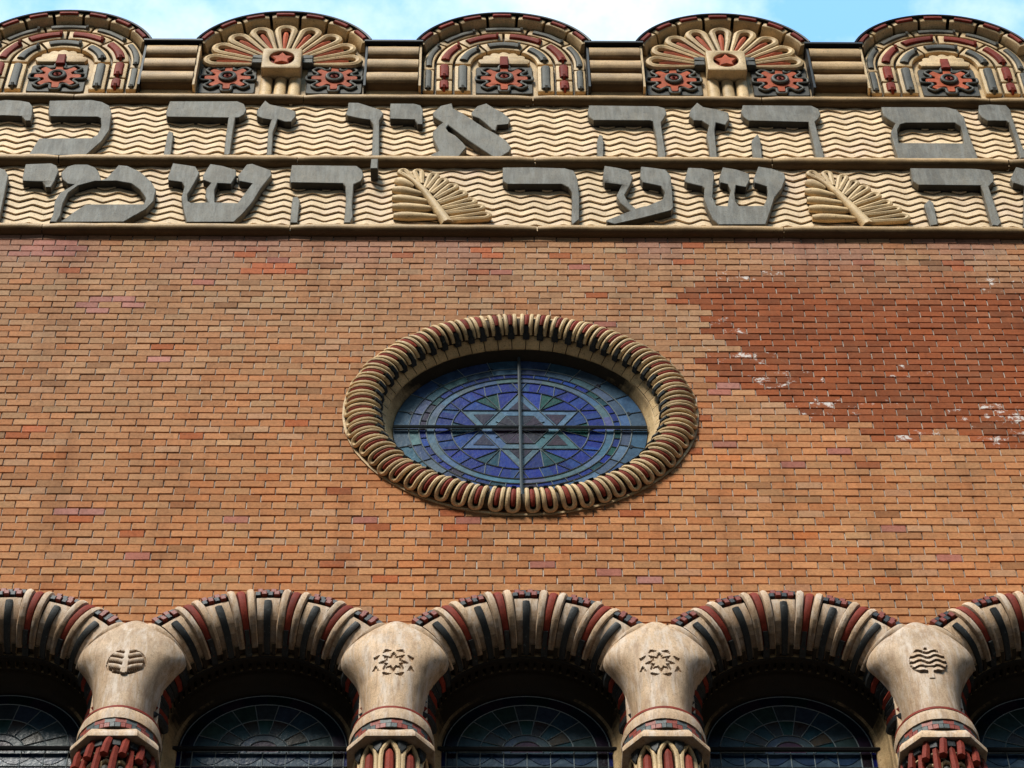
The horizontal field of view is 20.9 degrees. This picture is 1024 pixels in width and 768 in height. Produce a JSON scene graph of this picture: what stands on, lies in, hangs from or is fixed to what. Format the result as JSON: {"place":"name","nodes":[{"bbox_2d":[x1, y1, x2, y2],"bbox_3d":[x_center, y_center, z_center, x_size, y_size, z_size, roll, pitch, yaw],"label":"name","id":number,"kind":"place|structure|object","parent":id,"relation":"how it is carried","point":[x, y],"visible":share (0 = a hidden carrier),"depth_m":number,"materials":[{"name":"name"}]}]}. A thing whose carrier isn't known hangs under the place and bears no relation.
{"place":"outdoors","nodes":[
{"label":"outdoors","id":0,"kind":"place"},
{"bbox_2d":[0,0,1023,41],"label":"sky","id":1,"kind":"structure","parent":0,"point":[600,20],"materials":[{"name":"blue"}]},
{"label":"ground","id":2,"kind":"structure","parent":0,"visible":0},
{"bbox_2d":[0,233,1023,624],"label":"brick wall","id":3,"kind":"structure","parent":2,"relation":"on","point":[172,433],"depth_m":23.16,"materials":[{"name":"brick"}]},
{"bbox_2d":[0,588,123,727],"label":"arch","id":4,"kind":"structure","parent":3,"relation":"attached to","point":[47,638],"depth_m":20.91,"materials":[{"name":"stone"}]},
{"bbox_2d":[0,694,79,767],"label":"arched window","id":5,"kind":"structure","parent":4,"relation":"attached to","point":[35,732],"depth_m":20.70,"materials":[{"name":"black glass"}]},
{"bbox_2d":[0,10,151,94],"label":"lunette","id":6,"kind":"object","parent":3,"relation":"attached to","point":[74,52],"visible":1,"depth_m":28.26,"materials":[{"name":"stone"}]},
{"bbox_2d":[70,621,185,767],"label":"column","id":7,"kind":"structure","parent":3,"relation":"attached to","point":[131,671],"depth_m":20.03,"materials":[{"name":"stone"}]},
{"bbox_2d":[137,38,203,93],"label":"parapet block","id":8,"kind":"structure","parent":3,"relation":"attached to","point":[171,65],"depth_m":27.87,"materials":[{"name":"beige stone"}]},
{"bbox_2d":[148,589,384,767],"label":"arch","id":9,"kind":"structure","parent":3,"relation":"attached to","point":[232,645],"depth_m":20.91,"materials":[{"name":"stone"}]},
{"bbox_2d":[173,695,348,767],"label":"arched window","id":10,"kind":"structure","parent":9,"relation":"attached to","point":[267,731],"depth_m":20.69,"materials":[{"name":"black glass"}]},
{"bbox_2d":[196,11,371,94],"bbox_3d":[-2.323,-3.102,28.345,1.903,1.712,0.717,0,-55,-1],"label":"lunette","id":11,"kind":"object","parent":3,"relation":"attached to","point":[292,52],"visible":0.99,"depth_m":28.18,"materials":[{"name":"stone"}]},
{"bbox_2d":[363,39,422,94],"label":"parapet block","id":12,"kind":"structure","parent":3,"relation":"attached to","point":[392,67],"depth_m":27.90,"materials":[{"name":"beige stone"}]},
{"bbox_2d":[341,621,448,767],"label":"column","id":13,"kind":"structure","parent":3,"relation":"attached to","point":[394,672],"depth_m":20.06,"materials":[{"name":"stone"}]},
{"bbox_2d":[0,93,1023,240],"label":"frieze","id":14,"kind":"object","parent":3,"relation":"attached to","point":[560,131],"visible":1,"depth_m":26.55,"materials":[{"name":"stone"}]},
{"bbox_2d":[0,168,8,221],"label":"hebrew letter","id":15,"kind":"object","parent":14,"relation":"attached to","point":[4,180],"visible":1,"depth_m":26.04,"materials":[{"name":"grey stone"}]},
{"bbox_2d":[0,100,33,126],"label":"hebrew letter","id":16,"kind":"object","parent":14,"relation":"attached to","point":[16,111],"visible":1,"depth_m":27.18,"materials":[{"name":"grey stone"}]},
{"bbox_2d":[23,163,58,193],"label":"hebrew letter","id":17,"kind":"object","parent":14,"relation":"attached to","point":[45,177],"visible":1,"depth_m":26.19,"materials":[{"name":"grey metal"}]},
{"bbox_2d":[30,100,111,161],"bbox_3d":[-4.260,-2.452,26.992,0.718,1.085,0.103,0,-55,-1],"label":"hebrew letter","id":18,"kind":"object","parent":14,"relation":"on","point":[88,112],"visible":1,"depth_m":27.09,"materials":[{"name":"grey ceramic"}]},
{"bbox_2d":[49,165,155,223],"bbox_3d":[-3.794,-1.746,25.991,0.925,1.044,0.104,0,-55,-1],"label":"hebrew letter","id":19,"kind":"object","parent":14,"relation":"attached to","point":[76,179],"visible":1,"depth_m":25.98,"materials":[{"name":"grey stone"}]},
{"bbox_2d":[164,101,246,154],"bbox_3d":[-2.996,-2.448,27.012,0.782,1.056,0.104,0,-55,-1],"label":"hebrew letter","id":20,"kind":"object","parent":14,"relation":"on","point":[231,114],"visible":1,"depth_m":27.19,"materials":[{"name":"grey stone"}]},
{"bbox_2d":[168,163,271,223],"bbox_3d":[-2.755,-1.755,26.024,0.977,1.069,0.104,0,-55,-1],"label":"hebrew letter","id":21,"kind":"object","parent":14,"relation":"attached to","point":[255,180],"visible":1,"depth_m":26.11,"materials":[{"name":"grey ceramic"}]},
{"bbox_2d":[257,101,295,154],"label":"hebrew letter","id":22,"kind":"object","parent":14,"relation":"on","point":[273,117],"visible":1,"depth_m":27.16,"materials":[{"name":"grey ceramic"}]},
{"bbox_2d":[289,165,363,224],"bbox_3d":[-1.747,-1.743,26.025,0.696,1.039,0.103,0,-55,-1],"label":"hebrew letter","id":23,"kind":"object","parent":14,"relation":"attached to","point":[348,180],"visible":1,"depth_m":26.19,"materials":[{"name":"grey stone"}]},
{"bbox_2d":[345,103,383,180],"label":"hebrew letter","id":24,"kind":"object","parent":14,"relation":"attached to","point":[362,114],"visible":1,"depth_m":27.18,"materials":[{"name":"grey metal"}]},
{"bbox_2d":[390,104,422,130],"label":"hebrew letter","id":25,"kind":"object","parent":14,"relation":"attached to","point":[405,115],"visible":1,"depth_m":27.22,"materials":[{"name":"grey stone"}]},
{"bbox_2d":[392,168,491,224],"bbox_3d":[-0.656,-1.746,26.029,0.945,1.024,0.132,0,-55,-1],"label":"palm leaf","id":26,"kind":"object","parent":14,"relation":"attached to","point":[446,200],"visible":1,"depth_m":25.95,"materials":[{"name":"beige ceramic"}]},
{"bbox_2d":[431,104,510,155],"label":"hebrew letter","id":27,"kind":"object","parent":14,"relation":"on","point":[474,135],"visible":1,"depth_m":26.98,"materials":[{"name":"grey ceramic"}]},
{"bbox_2d":[416,12,590,95],"bbox_3d":[-0.085,-3.118,28.422,1.901,1.611,0.705,0,-55,-1],"label":"lunette","id":28,"kind":"object","parent":14,"relation":"on","point":[506,53],"visible":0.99,"depth_m":28.29,"materials":[{"name":"stone"}]},
{"bbox_2d":[503,167,578,224],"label":"hebrew letter","id":29,"kind":"object","parent":14,"relation":"attached to","point":[527,179],"visible":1,"depth_m":26.22,"materials":[{"name":"grey ceramic"}]},
{"bbox_2d":[588,105,666,156],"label":"hebrew letter","id":30,"kind":"object","parent":14,"relation":"on","point":[653,118],"visible":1,"depth_m":27.23,"materials":[{"name":"grey ceramic"}]},
{"bbox_2d":[602,166,672,225],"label":"hebrew letter","id":31,"kind":"object","parent":14,"relation":"attached to","point":[621,180],"visible":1,"depth_m":26.12,"materials":[{"name":"grey ceramic"}]},
{"bbox_2d":[689,103,729,156],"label":"hebrew letter","id":32,"kind":"object","parent":14,"relation":"on","point":[710,121],"visible":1,"depth_m":27.22,"materials":[{"name":"grey ceramic"}]},
{"bbox_2d":[684,167,785,225],"bbox_3d":[2.113,-1.731,26.084,0.964,1.055,0.104,0,-55,-1],"label":"hebrew letter","id":33,"kind":"object","parent":14,"relation":"attached to","point":[769,183],"visible":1,"depth_m":26.18,"materials":[{"name":"grey stone"}]},
{"bbox_2d":[741,105,823,157],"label":"hebrew letter","id":34,"kind":"object","parent":14,"relation":"on","point":[783,117],"visible":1,"depth_m":27.25,"materials":[{"name":"grey ceramic"}]},
{"bbox_2d":[805,170,910,225],"bbox_3d":[3.229,-1.733,26.084,0.945,1.024,0.132,0,-55,-1],"label":"palm leaf","id":35,"kind":"object","parent":14,"relation":"attached to","point":[863,205],"visible":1,"depth_m":26.00,"materials":[{"name":"beige ceramic"}]},
{"bbox_2d":[881,107,977,157],"bbox_3d":[4.059,-2.405,27.087,0.814,1.023,0.103,0,-55,-1],"label":"hebrew letter","id":36,"kind":"object","parent":14,"relation":"on","point":[897,119],"visible":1,"depth_m":27.22,"materials":[{"name":"grey ceramic"}]},
{"bbox_2d":[910,168,1000,226],"bbox_3d":[4.188,-1.719,26.108,0.785,1.044,0.104,0,-55,-1],"label":"hebrew letter","id":37,"kind":"object","parent":14,"relation":"attached to","point":[979,181],"visible":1,"depth_m":26.28,"materials":[{"name":"grey stone"}]},
{"bbox_2d":[978,105,1023,158],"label":"hebrew letter","id":38,"kind":"object","parent":14,"relation":"on","point":[994,115],"visible":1,"depth_m":27.30,"materials":[{"name":"grey ceramic"}]},
{"bbox_2d":[1010,167,1023,227],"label":"hebrew letter","id":39,"kind":"object","parent":14,"relation":"attached to","point":[1017,181],"visible":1,"depth_m":26.33,"materials":[{"name":"grey stone"}]},
{"bbox_2d":[342,314,698,517],"bbox_3d":[0.071,0.275,23.306,2.982,2.846,0.346,0,-55,-1],"label":"round window","id":40,"kind":"structure","parent":3,"relation":"attached to","point":[512,415],"depth_m":23.44,"materials":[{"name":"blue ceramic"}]},
{"bbox_2d":[408,589,644,767],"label":"arch","id":41,"kind":"structure","parent":3,"relation":"attached to","point":[516,642],"depth_m":20.94,"materials":[{"name":"stone"}]},
{"bbox_2d":[438,695,615,767],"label":"arched window","id":42,"kind":"structure","parent":41,"relation":"attached to","point":[525,731],"depth_m":20.72,"materials":[{"name":"black glass"}]},
{"bbox_2d":[584,41,645,95],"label":"parapet block","id":43,"kind":"structure","parent":3,"relation":"attached to","point":[616,68],"depth_m":27.93,"materials":[{"name":"beige stone"}]},
{"bbox_2d":[603,622,710,767],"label":"column","id":44,"kind":"structure","parent":3,"relation":"attached to","point":[657,672],"depth_m":20.09,"materials":[{"name":"stone"}]},
{"bbox_2d":[636,13,811,104],"bbox_3d":[2.156,-3.086,28.410,1.902,1.712,0.717,0,-55,-1],"label":"lunette","id":45,"kind":"object","parent":3,"relation":"attached to","point":[717,54],"visible":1,"depth_m":28.25,"materials":[{"name":"stone"}]},
{"bbox_2d":[668,590,904,767],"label":"arch","id":46,"kind":"structure","parent":3,"relation":"attached to","point":[819,647],"depth_m":20.97,"materials":[{"name":"stone"}]},
{"bbox_2d":[706,696,879,767],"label":"arched window","id":47,"kind":"structure","parent":46,"relation":"attached to","point":[782,732],"depth_m":20.75,"materials":[{"name":"black glass"}]},
{"bbox_2d":[803,42,870,96],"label":"parapet block","id":48,"kind":"structure","parent":3,"relation":"attached to","point":[836,69],"depth_m":27.97,"materials":[{"name":"beige stone"}]},
{"bbox_2d":[866,622,987,767],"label":"column","id":49,"kind":"structure","parent":3,"relation":"attached to","point":[921,672],"depth_m":20.12,"materials":[{"name":"stone"}]},
{"bbox_2d":[855,14,1023,98],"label":"lunette","id":50,"kind":"object","parent":3,"relation":"attached to","point":[932,55],"visible":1,"depth_m":28.37,"materials":[{"name":"stone"}]},
{"bbox_2d":[928,591,1023,722],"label":"arch","id":51,"kind":"structure","parent":3,"relation":"attached to","point":[986,633],"depth_m":20.99,"materials":[{"name":"stone"}]},
{"bbox_2d":[973,698,1023,767],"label":"arched window","id":52,"kind":"structure","parent":51,"relation":"attached to","point":[999,728],"depth_m":20.82,"materials":[{"name":"black glass"}]}
]}

